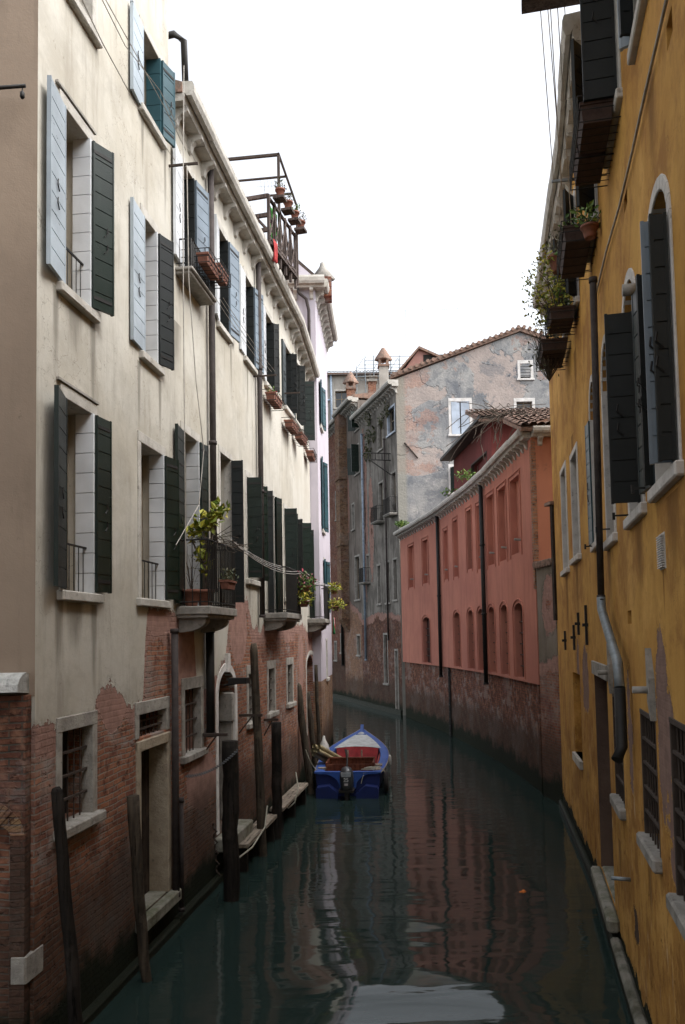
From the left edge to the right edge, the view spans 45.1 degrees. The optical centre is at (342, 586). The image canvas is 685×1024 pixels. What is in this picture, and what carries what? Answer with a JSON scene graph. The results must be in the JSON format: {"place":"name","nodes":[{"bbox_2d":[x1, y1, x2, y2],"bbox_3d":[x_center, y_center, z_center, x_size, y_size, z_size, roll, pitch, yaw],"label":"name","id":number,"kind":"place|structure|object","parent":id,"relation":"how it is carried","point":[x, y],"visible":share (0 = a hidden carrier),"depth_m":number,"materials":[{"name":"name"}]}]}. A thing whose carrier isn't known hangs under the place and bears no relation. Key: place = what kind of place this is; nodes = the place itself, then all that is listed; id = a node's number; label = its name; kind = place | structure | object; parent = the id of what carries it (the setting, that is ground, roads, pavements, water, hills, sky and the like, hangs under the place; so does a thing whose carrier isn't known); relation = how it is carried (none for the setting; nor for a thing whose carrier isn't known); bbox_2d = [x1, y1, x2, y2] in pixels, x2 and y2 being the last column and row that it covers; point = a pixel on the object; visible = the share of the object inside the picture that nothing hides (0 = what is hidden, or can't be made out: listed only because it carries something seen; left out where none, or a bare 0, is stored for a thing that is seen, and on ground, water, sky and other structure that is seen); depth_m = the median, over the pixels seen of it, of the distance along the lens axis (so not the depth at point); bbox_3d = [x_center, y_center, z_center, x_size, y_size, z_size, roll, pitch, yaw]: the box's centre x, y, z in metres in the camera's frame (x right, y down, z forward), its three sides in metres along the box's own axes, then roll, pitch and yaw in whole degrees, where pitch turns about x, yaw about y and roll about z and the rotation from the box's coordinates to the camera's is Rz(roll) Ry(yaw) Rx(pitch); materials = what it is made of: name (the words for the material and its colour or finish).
{"place":"outdoors","nodes":[
{"label":"outdoors","id":0,"kind":"place"},
{"bbox_2d":[90,698,631,1023],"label":"canal water","id":1,"kind":"structure","parent":0,"point":[403,900],"depth_m":11.36,"materials":[{"name":"teal liquid"}]},
{"bbox_2d":[0,672,30,1023],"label":"brick wall","id":2,"kind":"structure","parent":1,"relation":"in","point":[15,766],"depth_m":7.52,"materials":[{"name":"red brick"}]},
{"bbox_2d":[51,786,82,1023],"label":"mooring pole","id":3,"kind":"object","parent":1,"relation":"in","point":[74,1010],"visible":1,"depth_m":7.58,"materials":[{"name":"brown wood"}]},
{"bbox_2d":[0,0,188,1023],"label":"tall house","id":4,"kind":"structure","parent":1,"relation":"in","point":[89,538],"depth_m":9.08,"materials":[{"name":"beige paint"}]},
{"bbox_2d":[46,75,113,323],"bbox_3d":[-2.897,-4.065,8.773,0.345,2.170,1.372,-2,-4,11],"label":"window","id":5,"kind":"structure","parent":4,"relation":"in","point":[92,276],"depth_m":9.12,"materials":[{"name":"wood"}]},
{"bbox_2d":[53,710,106,841],"bbox_3d":[-2.838,1.916,8.555,0.376,1.185,1.031,-1,-4,8],"label":"window","id":6,"kind":"structure","parent":4,"relation":"in","point":[88,815],"depth_m":8.78,"materials":[{"name":"stone"}]},
{"bbox_2d":[53,383,111,603],"bbox_3d":[-2.866,-0.951,8.666,0.439,2.219,1.407,-1,-4,8],"label":"window","id":7,"kind":"structure","parent":4,"relation":"in","point":[93,456],"depth_m":9.02,"materials":[{"name":"wood"}]},
{"bbox_2d":[67,0,102,48],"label":"window","id":8,"kind":"structure","parent":4,"relation":"in","point":[80,11],"depth_m":9.26,"materials":[{"name":"stone"}]},
{"bbox_2d":[141,749,148,893],"bbox_3d":[-2.694,3.077,10.684,0.030,1.998,0.991,-1,-4,8],"label":"door","id":9,"kind":"structure","parent":4,"relation":"in","point":[144,754],"depth_m":11.02,"materials":[{"name":"brown wood"}]},
{"bbox_2d":[130,197,173,376],"bbox_3d":[-2.622,-3.955,10.922,0.327,2.084,1.253,-2,-4,12],"label":"window","id":10,"kind":"structure","parent":4,"relation":"in","point":[151,253],"depth_m":11.19,"materials":[{"name":"wood"}]},
{"bbox_2d":[135,696,169,739],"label":"window","id":11,"kind":"structure","parent":4,"relation":"in","point":[161,705],"depth_m":10.86,"materials":[{"name":"stone"}]},
{"bbox_2d":[130,0,175,149],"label":"window","id":12,"kind":"structure","parent":4,"relation":"in","point":[154,111],"depth_m":11.53,"materials":[{"name":"stone"}]},
{"bbox_2d":[136,430,179,608],"bbox_3d":[-2.568,-0.840,10.945,0.426,2.233,1.236,-1,-4,8],"label":"window","id":13,"kind":"structure","parent":4,"relation":"in","point":[164,559],"depth_m":11.25,"materials":[{"name":"stone"}]},
{"bbox_2d":[182,65,185,589],"bbox_3d":[-2.179,-3.663,11.369,0.014,7.424,0.105,-1,-4,8],"label":"hanging cable","id":14,"kind":"object","parent":4,"relation":"hanging from","point":[183,328],"visible":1,"depth_m":11.32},
{"bbox_2d":[126,795,151,982],"bbox_3d":[-2.349,3.598,9.544,0.304,2.343,0.165,-1,-4,0],"label":"mooring pole","id":15,"kind":"object","parent":1,"relation":"in","point":[133,816],"visible":0.91,"depth_m":9.49,"materials":[{"name":"brown wood"}]},
{"bbox_2d":[222,740,239,901],"bbox_3d":[-1.687,3.649,12.448,0.274,2.635,0.278,-1,-4,0],"label":"mooring pole","id":16,"kind":"object","parent":1,"relation":"in","point":[230,818],"visible":0.89,"depth_m":12.35,"materials":[{"name":"brown wood"}]},
{"bbox_2d":[169,80,329,924],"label":"long house","id":17,"kind":"structure","parent":1,"relation":"in","point":[256,470],"depth_m":14.81,"materials":[{"name":"beige paint"}]},
{"bbox_2d":[176,165,203,544],"bbox_3d":[-2.142,-3.233,11.564,0.014,5.465,1.274,-1,-4,8],"label":"hanging cable","id":18,"kind":"object","parent":17,"relation":"hanging from","point":[193,352],"visible":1,"depth_m":11.68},
{"bbox_2d":[182,536,199,605],"bbox_3d":[-2.193,-0.229,11.960,0.286,1.033,0.279,-1,-4,0],"label":"potted plant","id":19,"kind":"object","parent":17,"relation":"on","point":[188,594],"visible":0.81,"depth_m":11.87,"materials":[{"name":"green plant"}]},
{"bbox_2d":[173,144,209,289],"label":"window","id":20,"kind":"structure","parent":17,"relation":"in","point":[198,198],"depth_m":12.96,"materials":[{"name":"wood"}]},
{"bbox_2d":[175,420,208,605],"bbox_3d":[-2.357,-1.017,12.417,0.270,2.831,1.432,-2,-4,8],"label":"window","id":21,"kind":"structure","parent":17,"relation":"in","point":[194,448],"depth_m":12.83,"materials":[{"name":"stone"}]},
{"bbox_2d":[181,675,208,764],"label":"window","id":22,"kind":"structure","parent":17,"relation":"in","point":[196,683],"depth_m":12.56,"materials":[{"name":"stone"}]},
{"bbox_2d":[181,247,222,282],"bbox_3d":[-2.154,-4.893,12.578,0.476,0.224,0.729,-1,-4,8],"label":"window box","id":23,"kind":"object","parent":17,"relation":"attached to","point":[208,265],"visible":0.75,"depth_m":12.43,"materials":[{"name":"ceramic"}]},
{"bbox_2d":[186,496,230,605],"bbox_3d":[-2.051,-0.533,12.274,0.782,1.672,0.522,-1,-4,0],"label":"citrus plant","id":24,"kind":"object","parent":17,"relation":"on","point":[199,526],"visible":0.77,"depth_m":12.26,"materials":[{"name":"green plant"}]},
{"bbox_2d":[195,258,230,288],"bbox_3d":[-2.083,-4.979,13.132,0.475,0.224,0.589,-1,-4,8],"label":"window box","id":25,"kind":"object","parent":17,"relation":"attached to","point":[225,279],"visible":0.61,"depth_m":13.18,"materials":[{"name":"ceramic"}]},
{"bbox_2d":[192,522,252,555],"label":"climbing twigs","id":26,"kind":"object","parent":17,"relation":"attached to","point":[216,539],"visible":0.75,"depth_m":12.20,"materials":[{"name":"plant"}]},
{"bbox_2d":[214,214,239,343],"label":"window","id":27,"kind":"structure","parent":17,"relation":"in","point":[224,250],"depth_m":14.93,"materials":[{"name":"stone"}]},
{"bbox_2d":[219,566,238,589],"bbox_3d":[-1.712,-0.138,12.307,0.252,0.351,0.498,-1,-4,8],"label":"potted plant","id":28,"kind":"object","parent":17,"relation":"attached to","point":[227,584],"visible":1,"depth_m":12.18,"materials":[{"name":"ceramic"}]},
{"bbox_2d":[218,444,244,603],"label":"window","id":29,"kind":"structure","parent":17,"relation":"in","point":[233,470],"depth_m":14.76,"materials":[{"name":"wood"}]},
{"bbox_2d":[246,665,252,729],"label":"window","id":30,"kind":"structure","parent":17,"relation":"in","point":[249,725],"depth_m":15.71,"materials":[{"name":"stone"}]},
{"bbox_2d":[239,264,263,374],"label":"window","id":31,"kind":"structure","parent":17,"relation":"in","point":[248,294],"depth_m":16.80,"materials":[{"name":"wood"}]},
{"bbox_2d":[245,469,268,586],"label":"window","id":32,"kind":"structure","parent":17,"relation":"in","point":[253,485],"depth_m":15.91,"materials":[{"name":"wood"}]},
{"bbox_2d":[239,814,276,871],"bbox_3d":[-1.572,4.753,14.906,0.320,0.790,2.378,-1,-4,8],"label":"plank ledge","id":33,"kind":"object","parent":17,"relation":"attached to","point":[247,842],"visible":0.48,"depth_m":14.77,"materials":[{"name":"grey wood"}]},
{"bbox_2d":[228,152,306,288],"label":"roof terrace","id":34,"kind":"structure","parent":17,"relation":"on","point":[289,267],"depth_m":18.26,"materials":[{"name":"metal"}]},
{"bbox_2d":[262,304,279,392],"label":"window","id":35,"kind":"structure","parent":17,"relation":"in","point":[271,330],"depth_m":18.68,"materials":[{"name":"stone"}]},
{"bbox_2d":[262,385,283,410],"bbox_3d":[-1.507,-4.154,18.006,0.297,0.389,0.874,-1,-4,8],"label":"window box","id":36,"kind":"object","parent":17,"relation":"attached to","point":[274,400],"visible":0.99,"depth_m":17.75,"materials":[{"name":"ceramic"}]},
{"bbox_2d":[267,660,279,718],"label":"window","id":37,"kind":"structure","parent":17,"relation":"in","point":[272,712],"depth_m":17.98,"materials":[{"name":"stone"}]},
{"bbox_2d":[265,485,282,612],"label":"window","id":38,"kind":"structure","parent":17,"relation":"in","point":[275,548],"depth_m":18.33,"materials":[{"name":"wood"}]},
{"bbox_2d":[269,783,307,831],"bbox_3d":[-1.154,4.937,18.035,0.320,0.790,2.910,-1,-4,8],"label":"plank ledge","id":39,"kind":"object","parent":17,"relation":"attached to","point":[288,797],"visible":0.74,"depth_m":18.00,"materials":[{"name":"grey wood"}]},
{"bbox_2d":[281,339,297,418],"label":"window","id":40,"kind":"structure","parent":17,"relation":"in","point":[288,360],"depth_m":20.72,"materials":[{"name":"wood"}]},
{"bbox_2d":[283,503,298,601],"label":"window","id":41,"kind":"structure","parent":17,"relation":"in","point":[290,528],"depth_m":19.45,"materials":[{"name":"wood"}]},
{"bbox_2d":[286,657,296,708],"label":"window","id":42,"kind":"structure","parent":17,"relation":"in","point":[290,702],"depth_m":20.00,"materials":[{"name":"stone"}]},
{"bbox_2d":[292,352,305,431],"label":"window","id":43,"kind":"structure","parent":17,"relation":"in","point":[301,415],"depth_m":21.90,"materials":[{"name":"wood"}]},
{"bbox_2d":[298,516,311,598],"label":"window","id":44,"kind":"structure","parent":17,"relation":"in","point":[304,529],"depth_m":21.64,"materials":[{"name":"wood"}]},
{"bbox_2d":[297,568,316,595],"bbox_3d":[-0.844,-0.111,18.527,0.568,0.640,0.580,-1,-4,0],"label":"flower basket","id":45,"kind":"object","parent":17,"relation":"attached to","point":[305,588],"visible":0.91,"depth_m":18.43,"materials":[{"name":"plant"}]},
{"bbox_2d":[303,381,314,449],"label":"window","id":46,"kind":"structure","parent":17,"relation":"in","point":[309,429],"depth_m":23.38,"materials":[{"name":"wood"}]},
{"bbox_2d":[250,643,266,856],"bbox_3d":[-1.508,3.144,14.951,0.297,4.237,0.178,-1,-4,0],"label":"mooring pole","id":47,"kind":"object","parent":1,"relation":"in","point":[260,788],"visible":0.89,"depth_m":14.90,"materials":[{"name":"brown wood"}]},
{"bbox_2d":[271,722,281,839],"bbox_3d":[-1.292,3.919,16.158,0.228,2.513,0.224,-1,-4,0],"label":"mooring pole","id":48,"kind":"object","parent":1,"relation":"in","point":[276,780],"visible":0.81,"depth_m":16.09,"materials":[{"name":"brown wood"}]},
{"bbox_2d":[297,683,313,793],"bbox_3d":[-0.950,3.963,20.756,0.503,3.076,0.201,-1,-4,0],"label":"mooring pole","id":49,"kind":"object","parent":1,"relation":"in","point":[305,747],"visible":0.76,"depth_m":20.69,"materials":[{"name":"brown wood"}]},
{"bbox_2d":[282,249,337,746],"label":"lilac house","id":50,"kind":"structure","parent":1,"relation":"on","point":[312,294],"depth_m":25.75,"materials":[{"name":"paint"}]},
{"bbox_2d":[319,379,325,433],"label":"window","id":51,"kind":"structure","parent":50,"relation":"in","point":[322,392],"depth_m":26.63,"materials":[{"name":"wood"}]},
{"bbox_2d":[321,456,328,535],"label":"window","id":52,"kind":"structure","parent":50,"relation":"in","point":[324,466],"depth_m":26.71,"materials":[{"name":"wood"}]},
{"bbox_2d":[307,692,317,779],"bbox_3d":[-0.829,4.246,22.756,0.400,2.683,0.178,-1,-4,0],"label":"mooring pole","id":53,"kind":"object","parent":1,"relation":"in","point":[311,727],"visible":0.66,"depth_m":22.72,"materials":[{"name":"brown wood"}]},
{"bbox_2d":[314,665,320,760],"bbox_3d":[-0.684,4.008,24.036,0.216,3.462,0.145,-2,-4,14],"label":"mooring pole","id":54,"kind":"object","parent":1,"relation":"in","point":[317,705],"visible":0.68,"depth_m":24.03,"materials":[{"name":"brown wood"}]},
{"bbox_2d":[328,418,345,699],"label":"brick house","id":55,"kind":"structure","parent":1,"relation":"on","point":[338,668],"depth_m":53.79,"materials":[{"name":"brick"}]},
{"bbox_2d":[314,724,389,799],"bbox_3d":[0.372,5.005,23.359,1.942,1.448,7.380,-1,-4,4],"label":"motor boat","id":56,"kind":"object","parent":1,"relation":"on","point":[343,774],"visible":0.89,"depth_m":21.04,"materials":[{"name":"blue paint"}]},
{"bbox_2d":[310,744,340,762],"bbox_3d":[-0.379,4.550,22.065,0.334,0.818,1.316,-3,-4,33],"label":"tarp bundle","id":57,"kind":"object","parent":56,"relation":"on","point":[321,752],"visible":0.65,"depth_m":21.71,"materials":[{"name":"beige fabric"}]},
{"bbox_2d":[332,392,374,704],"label":"brick pilaster house","id":58,"kind":"structure","parent":1,"relation":"in","point":[347,466],"depth_m":50.02,"materials":[{"name":"brown paint"}]},
{"bbox_2d":[343,372,358,396],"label":"chimney","id":59,"kind":"object","parent":58,"relation":"on","point":[350,380],"visible":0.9,"depth_m":53.63,"materials":[{"name":"orange brick"}]},
{"bbox_2d":[347,443,359,476],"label":"window","id":60,"kind":"structure","parent":58,"relation":"in","point":[353,460],"depth_m":48.03,"materials":[{"name":"wood"}]},
{"bbox_2d":[349,325,549,715],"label":"grey house","id":61,"kind":"structure","parent":1,"relation":"on","point":[406,474],"depth_m":41.74,"materials":[{"name":"paint"}]},
{"bbox_2d":[375,347,391,387],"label":"chimney","id":62,"kind":"object","parent":61,"relation":"on","point":[383,356],"visible":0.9,"depth_m":48.59,"materials":[{"name":"paint"}]},
{"bbox_2d":[386,403,395,437],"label":"window","id":63,"kind":"structure","parent":61,"relation":"in","point":[393,430],"depth_m":42.84,"materials":[{"name":"paint"}]},
{"bbox_2d":[394,649,398,708],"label":"window","id":64,"kind":"structure","parent":61,"relation":"in","point":[395,650],"depth_m":41.74,"materials":[{"name":"stone"}]},
{"bbox_2d":[448,398,471,436],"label":"window","id":65,"kind":"structure","parent":61,"relation":"in","point":[456,410],"depth_m":41.59,"materials":[{"name":"white glass"}]},
{"bbox_2d":[517,360,534,380],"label":"window","id":66,"kind":"structure","parent":61,"relation":"in","point":[519,362],"depth_m":41.73,"materials":[{"name":"white wood"}]},
{"bbox_2d":[393,407,552,794],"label":"red house","id":67,"kind":"structure","parent":1,"relation":"on","point":[475,546],"depth_m":26.99,"materials":[{"name":"paint"}]},
{"bbox_2d":[421,614,430,662],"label":"window","id":68,"kind":"structure","parent":67,"relation":"in","point":[428,628],"depth_m":36.03,"materials":[{"name":"paint"}]},
{"bbox_2d":[484,489,495,569],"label":"window","id":69,"kind":"structure","parent":67,"relation":"in","point":[493,552],"depth_m":26.00,"materials":[{"name":"paint"}]},
{"bbox_2d":[446,400,543,462],"bbox_3d":[5.687,-5.407,28.891,4.252,2.350,1.290,-1,-4,0],"label":"vine","id":70,"kind":"object","parent":67,"relation":"on","point":[497,420],"visible":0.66,"depth_m":28.86,"materials":[{"name":"brown plant"}]},
{"bbox_2d":[496,479,507,565],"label":"window","id":71,"kind":"structure","parent":67,"relation":"in","point":[505,498],"depth_m":24.38,"materials":[{"name":"paint"}]},
{"bbox_2d":[499,600,509,675],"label":"window","id":72,"kind":"structure","parent":67,"relation":"in","point":[507,632],"depth_m":23.94,"materials":[{"name":"paint"}]},
{"bbox_2d":[507,468,522,558],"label":"window","id":73,"kind":"structure","parent":67,"relation":"in","point":[518,488],"depth_m":22.67,"materials":[{"name":"paint"}]},
{"bbox_2d":[512,598,525,678],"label":"window","id":74,"kind":"structure","parent":67,"relation":"in","point":[522,609],"depth_m":22.47,"materials":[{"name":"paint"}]},
{"bbox_2d":[532,558,562,802],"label":"courtyard wall","id":75,"kind":"structure","parent":1,"relation":"in","point":[550,709],"depth_m":19.45,"materials":[{"name":"brick"}]},
{"bbox_2d":[521,0,684,1023],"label":"yellow house","id":76,"kind":"structure","parent":1,"relation":"on","point":[617,402],"depth_m":7.83,"materials":[{"name":"paint"}]},
{"bbox_2d":[524,310,567,380],"bbox_3d":[3.701,-4.357,14.921,0.827,1.294,0.984,-1,-4,0],"label":"dry vine","id":77,"kind":"object","parent":76,"relation":"attached to","point":[548,370],"visible":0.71,"depth_m":14.84,"materials":[{"name":"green plant"}]},
{"bbox_2d":[540,11,553,253],"bbox_3d":[2.753,-6.909,11.241,0.118,2.948,4.754,-2,-4,16],"label":"clothesline","id":78,"kind":"object","parent":76,"relation":"attached to","point":[549,123],"visible":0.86,"depth_m":11.85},
{"bbox_2d":[544,501,557,619],"bbox_3d":[4.859,-0.592,18.902,0.260,2.716,0.390,-1,-4,-7],"label":"drainpipe","id":79,"kind":"object","parent":76,"relation":"attached to","point":[550,504],"visible":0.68,"depth_m":18.81,"materials":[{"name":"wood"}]},
{"bbox_2d":[542,229,559,274],"bbox_3d":[3.446,-5.340,13.092,0.492,0.693,0.464,-1,-4,0],"label":"potted plant","id":80,"kind":"object","parent":76,"relation":"on","point":[553,265],"visible":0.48,"depth_m":13.02,"materials":[{"name":"green plant"}]},
{"bbox_2d":[536,332,571,371],"bbox_3d":[3.809,-4.375,14.952,0.536,0.555,1.174,-2,-4,10],"label":"window box","id":81,"kind":"object","parent":76,"relation":"attached to","point":[553,347],"visible":0.8,"depth_m":14.45,"materials":[{"name":"ceramic"}]},
{"bbox_2d":[550,9,563,225],"bbox_3d":[2.889,-6.912,11.220,0.048,2.950,4.773,-2,-4,17],"label":"clothesline","id":82,"kind":"object","parent":76,"relation":"attached to","point":[556,112],"visible":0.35,"depth_m":11.54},
{"bbox_2d":[544,287,579,336],"bbox_3d":[3.572,-4.520,13.466,0.486,0.572,0.841,-2,-4,10],"label":"window box","id":83,"kind":"object","parent":76,"relation":"attached to","point":[559,319],"visible":0.86,"depth_m":13.21,"materials":[{"name":"ceramic"}]},
{"bbox_2d":[520,244,576,335],"bbox_3d":[3.475,-4.839,13.537,1.033,1.244,1.390,-1,-4,0],"label":"shrub","id":84,"kind":"object","parent":83,"relation":"in","point":[543,295],"visible":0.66,"depth_m":13.43,"materials":[{"name":"green plant"}]},
{"bbox_2d":[560,460,569,576],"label":"window","id":85,"kind":"structure","parent":76,"relation":"in","point":[563,482],"depth_m":16.81,"materials":[{"name":"stone"}]},
{"bbox_2d":[562,186,579,320],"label":"window","id":86,"kind":"structure","parent":76,"relation":"in","point":[571,286],"depth_m":13.03,"materials":[{"name":"wood"}]},
{"bbox_2d":[569,441,581,565],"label":"window","id":87,"kind":"structure","parent":76,"relation":"in","point":[573,458],"depth_m":14.83,"materials":[{"name":"stone"}]},
{"bbox_2d":[554,208,597,282],"bbox_3d":[3.010,-4.504,10.727,0.484,0.566,1.204,-2,-4,12],"label":"window box","id":88,"kind":"object","parent":76,"relation":"attached to","point":[572,253],"visible":0.9,"depth_m":10.52,"materials":[{"name":"wood"}]},
{"bbox_2d":[573,200,600,240],"bbox_3d":[2.928,-4.335,9.774,0.357,0.423,0.355,-3,-4,32],"label":"potted plant","id":89,"kind":"object","parent":88,"relation":"in","point":[589,227],"visible":0.99,"depth_m":9.71,"materials":[{"name":"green plant"}]},
{"bbox_2d":[570,38,598,262],"bbox_3d":[3.210,-5.582,10.510,0.406,2.350,1.410,-2,-4,21],"label":"window","id":90,"kind":"structure","parent":76,"relation":"in","point":[583,196],"depth_m":9.99,"materials":[{"name":"wood"}]},
{"bbox_2d":[585,375,595,552],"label":"window","id":91,"kind":"structure","parent":76,"relation":"in","point":[589,439],"depth_m":11.81,"materials":[{"name":"wood"}]},
{"bbox_2d":[569,134,613,190],"bbox_3d":[2.634,-4.612,8.768,0.396,0.454,0.669,-2,-4,12],"label":"window box","id":92,"kind":"object","parent":76,"relation":"attached to","point":[585,170],"visible":0.51,"depth_m":8.71,"materials":[{"name":"wood"}]},
{"bbox_2d":[573,95,620,159],"bbox_3d":[2.502,-4.648,8.155,0.396,0.457,0.634,-2,-4,12],"label":"window box","id":93,"kind":"object","parent":76,"relation":"attached to","point":[591,129],"visible":0.93,"depth_m":7.99,"materials":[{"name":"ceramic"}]},
{"bbox_2d":[580,0,622,168],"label":"window","id":94,"kind":"structure","parent":76,"relation":"in","point":[601,60],"depth_m":7.86,"materials":[{"name":"wood"}]},
{"bbox_2d":[600,334,617,550],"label":"window","id":95,"kind":"structure","parent":76,"relation":"in","point":[612,534],"depth_m":10.00,"materials":[{"name":"wood"}]},
{"bbox_2d":[612,693,624,804],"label":"window","id":96,"kind":"structure","parent":76,"relation":"in","point":[619,767],"depth_m":9.85,"materials":[{"name":"metal"}]},
{"bbox_2d":[604,268,646,529],"bbox_3d":[2.690,-1.757,7.601,0.565,2.339,1.160,-2,-4,12],"label":"window","id":97,"kind":"structure","parent":76,"relation":"in","point":[623,458],"depth_m":7.21,"materials":[{"name":"wood"}]},
{"bbox_2d":[597,0,667,290],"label":"wall cable","id":98,"kind":"object","parent":76,"relation":"attached to","point":[643,98],"depth_m":6.60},
{"bbox_2d":[617,0,647,64],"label":"window","id":99,"kind":"structure","parent":76,"relation":"in","point":[630,13],"depth_m":6.72,"materials":[{"name":"wood"}]},
{"bbox_2d":[639,708,660,857],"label":"window","id":100,"kind":"structure","parent":76,"relation":"in","point":[649,769],"depth_m":7.43,"materials":[{"name":"metal"}]},
{"bbox_2d":[631,174,684,502],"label":"window","id":101,"kind":"structure","parent":76,"relation":"in","point":[653,302],"depth_m":5.60,"materials":[{"name":"wood"}]},
{"bbox_2d":[669,716,684,900],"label":"window","id":102,"kind":"structure","parent":76,"relation":"in","point":[677,729],"depth_m":6.11,"materials":[{"name":"metal"}]},
{"bbox_2d":[327,370,397,421],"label":"background house","id":103,"kind":"structure","parent":0,"point":[336,392],"depth_m":63.06,"materials":[{"name":"paint"}]},
{"bbox_2d":[353,354,409,392],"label":"scaffold","id":104,"kind":"object","parent":103,"relation":"on","point":[373,364],"visible":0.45,"depth_m":61.93,"materials":[{"name":"metal"}]},
{"bbox_2d":[397,346,442,371],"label":"dormer house","id":105,"kind":"structure","parent":103,"relation":"on","point":[419,354],"depth_m":59.08,"materials":[{"name":"pink paint"}]},
{"bbox_2d":[168,0,579,374],"label":"sky","id":106,"kind":"structure","parent":0,"point":[411,138],"materials":[{"name":"white"}]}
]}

